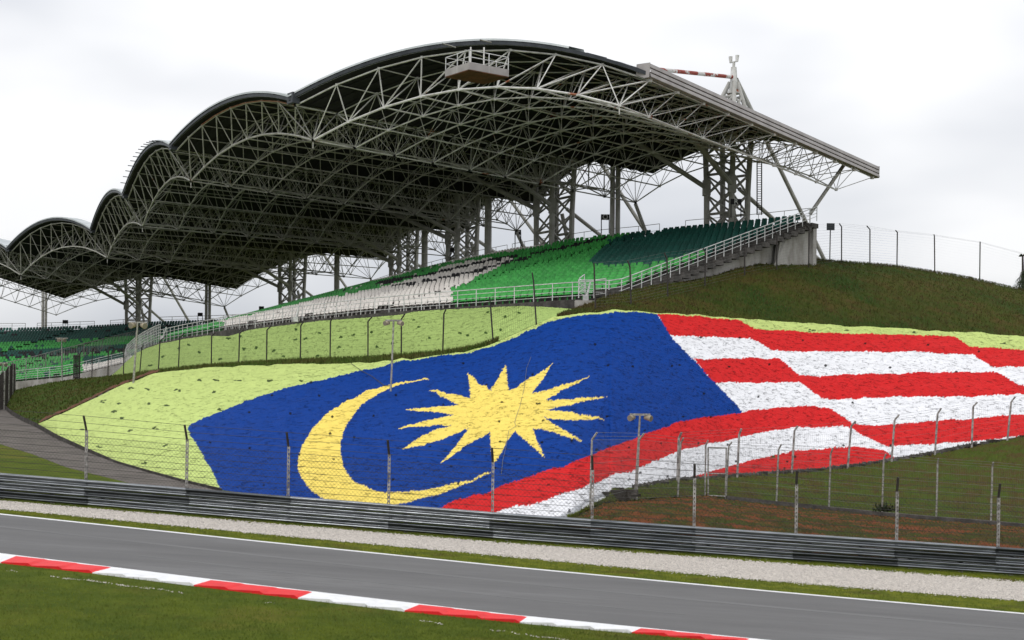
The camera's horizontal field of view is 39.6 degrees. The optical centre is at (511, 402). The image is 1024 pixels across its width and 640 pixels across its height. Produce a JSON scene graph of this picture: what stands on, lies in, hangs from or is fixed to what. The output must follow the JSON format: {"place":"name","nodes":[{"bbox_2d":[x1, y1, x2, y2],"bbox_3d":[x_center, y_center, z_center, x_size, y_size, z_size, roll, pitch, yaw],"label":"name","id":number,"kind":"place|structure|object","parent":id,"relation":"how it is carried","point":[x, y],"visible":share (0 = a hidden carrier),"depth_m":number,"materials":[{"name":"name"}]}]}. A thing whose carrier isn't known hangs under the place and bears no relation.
{"place":"outdoors","nodes":[
{"label":"outdoors","id":0,"kind":"place"},
{"bbox_2d":[7,372,138,423],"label":"lawn","id":1,"kind":"structure","parent":0,"point":[44,399],"depth_m":122.10,"materials":[{"name":"green plant"}]},
{"bbox_2d":[0,362,8,371],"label":"floodlight pole","id":2,"kind":"object","parent":1,"relation":"on","point":[5,364],"visible":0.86,"depth_m":149.95,"materials":[{"name":"grey metal"}]},
{"bbox_2d":[57,338,67,380],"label":"floodlight pole","id":3,"kind":"object","parent":1,"relation":"on","point":[61,339],"visible":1,"depth_m":147.94,"materials":[{"name":"grey metal"}]},
{"bbox_2d":[39,369,158,422],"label":"soil edge","id":4,"kind":"object","parent":1,"relation":"on","point":[95,395],"visible":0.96,"depth_m":95.16,"materials":[{"name":"brown soil"}]},
{"bbox_2d":[0,410,213,489],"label":"path","id":5,"kind":"structure","parent":0,"point":[6,420],"depth_m":64.42,"materials":[{"name":"grey asphalt"}]},
{"bbox_2d":[137,336,498,379],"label":"terrace grass","id":6,"kind":"structure","parent":0,"point":[317,362],"depth_m":85.75,"materials":[{"name":"green plant"}]},
{"bbox_2d":[79,272,536,378],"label":"embankment fence","id":7,"kind":"object","parent":6,"relation":"on","point":[238,350],"visible":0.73,"depth_m":97.02,"materials":[{"name":"metal"}]},
{"bbox_2d":[73,355,79,378],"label":"fence gate","id":8,"kind":"structure","parent":7,"relation":"attached to","point":[76,365],"depth_m":146.96,"materials":[{"name":"metal"}]},
{"bbox_2d":[114,306,597,377],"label":"green embankment","id":9,"kind":"structure","parent":0,"point":[349,344],"depth_m":95.43,"materials":[{"name":"painted grass"}]},
{"bbox_2d":[124,206,817,360],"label":"seating stand","id":10,"kind":"object","parent":9,"relation":"on","point":[563,274],"visible":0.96,"depth_m":103.06,"materials":[{"name":"plastic"}]},
{"bbox_2d":[515,230,520,247],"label":"section sign","id":11,"kind":"object","parent":10,"relation":"attached to","point":[519,231],"visible":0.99,"depth_m":125.99,"materials":[{"name":"grey metal"}]},
{"bbox_2d":[601,214,609,233],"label":"section sign","id":12,"kind":"object","parent":10,"relation":"attached to","point":[605,216],"visible":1,"depth_m":115.96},
{"bbox_2d":[730,199,741,217],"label":"section sign","id":13,"kind":"object","parent":10,"relation":"attached to","point":[735,201],"visible":1,"depth_m":108.96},
{"bbox_2d":[0,399,1022,639],"bbox_3d":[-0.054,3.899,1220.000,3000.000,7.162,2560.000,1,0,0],"label":"ground","id":14,"kind":"structure","parent":0,"point":[63,574],"depth_m":23.58,"materials":[{"name":"green plant"}]},
{"bbox_2d":[0,363,15,409],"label":"corner fence","id":15,"kind":"object","parent":14,"relation":"on","point":[7,382],"visible":0.77,"depth_m":135.99,"materials":[{"name":"metal"}]},
{"bbox_2d":[5,406,221,490],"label":"path curb","id":16,"kind":"structure","parent":14,"relation":"on","point":[32,423],"depth_m":69.34,"materials":[{"name":"grey concrete"}]},
{"bbox_2d":[0,314,235,399],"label":"seating stand","id":17,"kind":"object","parent":14,"relation":"on","point":[33,356],"visible":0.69,"depth_m":178.11,"materials":[{"name":"plastic"}]},
{"bbox_2d":[11,570,564,639],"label":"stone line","id":18,"kind":"object","parent":14,"relation":"on","point":[265,602],"visible":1,"depth_m":25.41,"materials":[{"name":"stone"}]},
{"bbox_2d":[0,563,715,639],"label":"grass","id":19,"kind":"structure","parent":14,"relation":"on","point":[631,637],"depth_m":23.05,"materials":[{"name":"green plant"}]},
{"bbox_2d":[0,554,756,639],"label":"kerb","id":20,"kind":"structure","parent":14,"relation":"on","point":[234,586],"depth_m":25.55,"materials":[{"name":"red paint"}]},
{"bbox_2d":[0,38,879,380],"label":"grandstand canopy","id":21,"kind":"object","parent":14,"relation":"on","point":[382,156],"visible":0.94,"depth_m":114.75,"materials":[{"name":"white metal"}]},
{"bbox_2d":[445,47,508,83],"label":"maintenance platform","id":22,"kind":"object","parent":21,"relation":"hanging from","point":[470,71],"visible":1,"depth_m":84.89,"materials":[{"name":"white metal"}]},
{"bbox_2d":[0,409,1023,562],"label":"debris fence","id":23,"kind":"object","parent":14,"relation":"on","point":[694,485],"visible":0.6,"depth_m":38.99,"materials":[{"name":"metal"}]},
{"bbox_2d":[0,498,1023,612],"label":"verge","id":24,"kind":"structure","parent":14,"relation":"on","point":[1018,606],"depth_m":33.73,"materials":[{"name":"green plant"}]},
{"bbox_2d":[0,473,1023,575],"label":"guard rail","id":25,"kind":"object","parent":24,"relation":"on","point":[854,550],"visible":0.97,"depth_m":38.49,"materials":[{"name":"grey metal"}]},
{"bbox_2d":[0,500,1023,600],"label":"gravel bed","id":26,"kind":"object","parent":24,"relation":"on","point":[777,571],"visible":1,"depth_m":36.14,"materials":[{"name":"beige gravel"}]},
{"bbox_2d":[0,515,1023,639],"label":"track","id":27,"kind":"structure","parent":0,"point":[746,621],"depth_m":28.88,"materials":[{"name":"grey asphalt"}]},
{"bbox_2d":[0,553,764,639],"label":"track inner line","id":28,"kind":"object","parent":27,"relation":"on","point":[380,599],"visible":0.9,"depth_m":25.99,"materials":[{"name":"white paint"}]},
{"bbox_2d":[137,555,685,614],"bbox_3d":[-2.372,3.614,28.253,11.706,0.626,0.383,1,0,16],"label":"asphalt seam","id":29,"kind":"object","parent":27,"relation":"on","point":[420,587],"visible":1,"depth_m":27.95,"materials":[{"name":"grey asphalt"}]},
{"bbox_2d":[0,526,1023,630],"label":"asphalt seam","id":30,"kind":"object","parent":27,"relation":"on","point":[530,583],"visible":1,"depth_m":29.62,"materials":[{"name":"grey asphalt"}]},
{"bbox_2d":[0,513,1023,613],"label":"track edge line","id":31,"kind":"object","parent":27,"relation":"on","point":[510,566],"visible":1,"depth_m":32.49,"materials":[{"name":"white paint"}]},
{"bbox_2d":[0,0,1023,330],"label":"sky","id":32,"kind":"structure","parent":0,"point":[928,93],"materials":[{"name":"white"}]},
{"bbox_2d":[39,309,1023,516],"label":"painted hillside","id":33,"kind":"structure","parent":0,"point":[589,375],"depth_m":71.81,"materials":[{"name":"grass"},{"name":"paint"}]},
{"bbox_2d":[128,322,147,382],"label":"floodlight pole","id":34,"kind":"object","parent":33,"relation":"on","point":[144,325],"visible":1,"depth_m":91.94,"materials":[{"name":"grey metal"}]},
{"bbox_2d":[351,363,389,385],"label":"cable","id":35,"kind":"object","parent":33,"relation":"on","point":[370,375],"visible":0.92,"depth_m":76.10,"materials":[{"name":"metal"}]},
{"bbox_2d":[383,319,403,390],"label":"floodlight pole","id":36,"kind":"object","parent":33,"relation":"on","point":[399,322],"visible":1,"depth_m":67.96,"materials":[{"name":"grey metal"}]},
{"bbox_2d":[501,358,530,473],"bbox_3d":[0.262,0.187,61.306,0.274,4.922,18.725,1,0,4],"label":"cable","id":37,"kind":"object","parent":33,"relation":"on","point":[515,419],"visible":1,"depth_m":58.66,"materials":[{"name":"metal"}]},
{"bbox_2d":[558,260,1023,335],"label":"hill","id":38,"kind":"structure","parent":0,"point":[853,323],"depth_m":97.50,"materials":[{"name":"green plant"}]},
{"bbox_2d":[556,260,1023,335],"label":"hill tufts","id":39,"kind":"object","parent":38,"relation":"on","point":[585,307],"visible":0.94,"depth_m":96.73,"materials":[{"name":"green plant"}]},
{"bbox_2d":[593,223,1023,307],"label":"hill fence","id":40,"kind":"object","parent":38,"relation":"on","point":[777,254],"visible":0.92,"depth_m":102.69,"materials":[{"name":"metal"}]},
{"bbox_2d":[827,223,834,261],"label":"square sign","id":41,"kind":"object","parent":38,"relation":"on","point":[830,226],"visible":1,"depth_m":111.47,"materials":[{"name":"metal"}]},
{"bbox_2d":[816,258,1023,290],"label":"crest grass","id":42,"kind":"structure","parent":38,"relation":"on","point":[927,270],"depth_m":115.75,"materials":[{"name":"green plant"}]},
{"bbox_2d":[1012,254,1023,289],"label":"tree","id":43,"kind":"object","parent":38,"relation":"on","point":[1021,281],"visible":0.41,"depth_m":139.82,"materials":[{"name":"green plant"}]},
{"bbox_2d":[570,436,1023,522],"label":"bank","id":44,"kind":"structure","parent":0,"point":[1008,445],"depth_m":67.63,"materials":[{"name":"green plant"}]},
{"bbox_2d":[627,413,652,499],"bbox_3d":[4.875,2.118,54.390,0.992,3.377,0.358,1,0,0],"label":"floodlight pole","id":45,"kind":"object","parent":44,"relation":"on","point":[631,417],"visible":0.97,"depth_m":54.36,"materials":[{"name":"grey metal"}]},
{"bbox_2d":[566,438,1023,522],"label":"bank grass tufts","id":46,"kind":"object","parent":44,"relation":"on","point":[607,498],"visible":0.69,"depth_m":66.09,"materials":[{"name":"green plant"}]},
{"bbox_2d":[632,441,976,487],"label":"soil edge","id":47,"kind":"object","parent":44,"relation":"on","point":[947,449],"visible":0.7,"depth_m":75.04,"materials":[{"name":"brown soil"}]},
{"bbox_2d":[608,435,1023,502],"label":"stony edge","id":48,"kind":"object","parent":44,"relation":"on","point":[853,465],"visible":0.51,"depth_m":72.77,"materials":[{"name":"stone"}]},
{"bbox_2d":[676,396,1023,481],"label":"slope fence","id":49,"kind":"object","parent":44,"relation":"on","point":[850,438],"visible":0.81,"depth_m":73.64,"materials":[{"name":"metal"}]},
{"bbox_2d":[724,442,1023,526],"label":"access fence","id":50,"kind":"object","parent":44,"relation":"on","point":[849,510],"visible":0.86,"depth_m":61.67,"materials":[{"name":"metal"}]},
{"bbox_2d":[570,495,1023,564],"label":"soil bank","id":51,"kind":"structure","parent":0,"point":[825,519],"depth_m":48.90,"materials":[{"name":"brown soil"}]},
{"bbox_2d":[602,489,640,499],"bbox_3d":[4.067,3.479,53.400,1.530,0.404,0.329,1,0,0],"label":"rubble","id":52,"kind":"object","parent":51,"relation":"on","point":[629,494],"visible":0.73,"depth_m":53.24,"materials":[{"name":"grey stone"}]},
{"bbox_2d":[589,432,708,509],"bbox_3d":[5.486,2.639,55.191,0.404,3.111,11.082,1,0,29],"label":"access fence","id":53,"kind":"object","parent":51,"relation":"on","point":[638,449],"visible":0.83,"depth_m":54.75,"materials":[{"name":"metal"}]},
{"bbox_2d":[707,447,726,496],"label":"gate","id":54,"kind":"structure","parent":51,"relation":"on","point":[720,490],"depth_m":60.58,"materials":[{"name":"metal"}]},
{"bbox_2d":[570,495,1022,555],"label":"soil bank tufts","id":55,"kind":"object","parent":51,"relation":"on","point":[794,519],"visible":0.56,"depth_m":50.60,"materials":[{"name":"green plant"}]},
{"bbox_2d":[869,502,901,511],"bbox_3d":[15.893,4.407,60.508,1.582,0.531,0.764,1,0,0],"label":"weed bush","id":56,"kind":"object","parent":51,"relation":"on","point":[882,508],"visible":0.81,"depth_m":60.44,"materials":[{"name":"green plant"}]}
]}

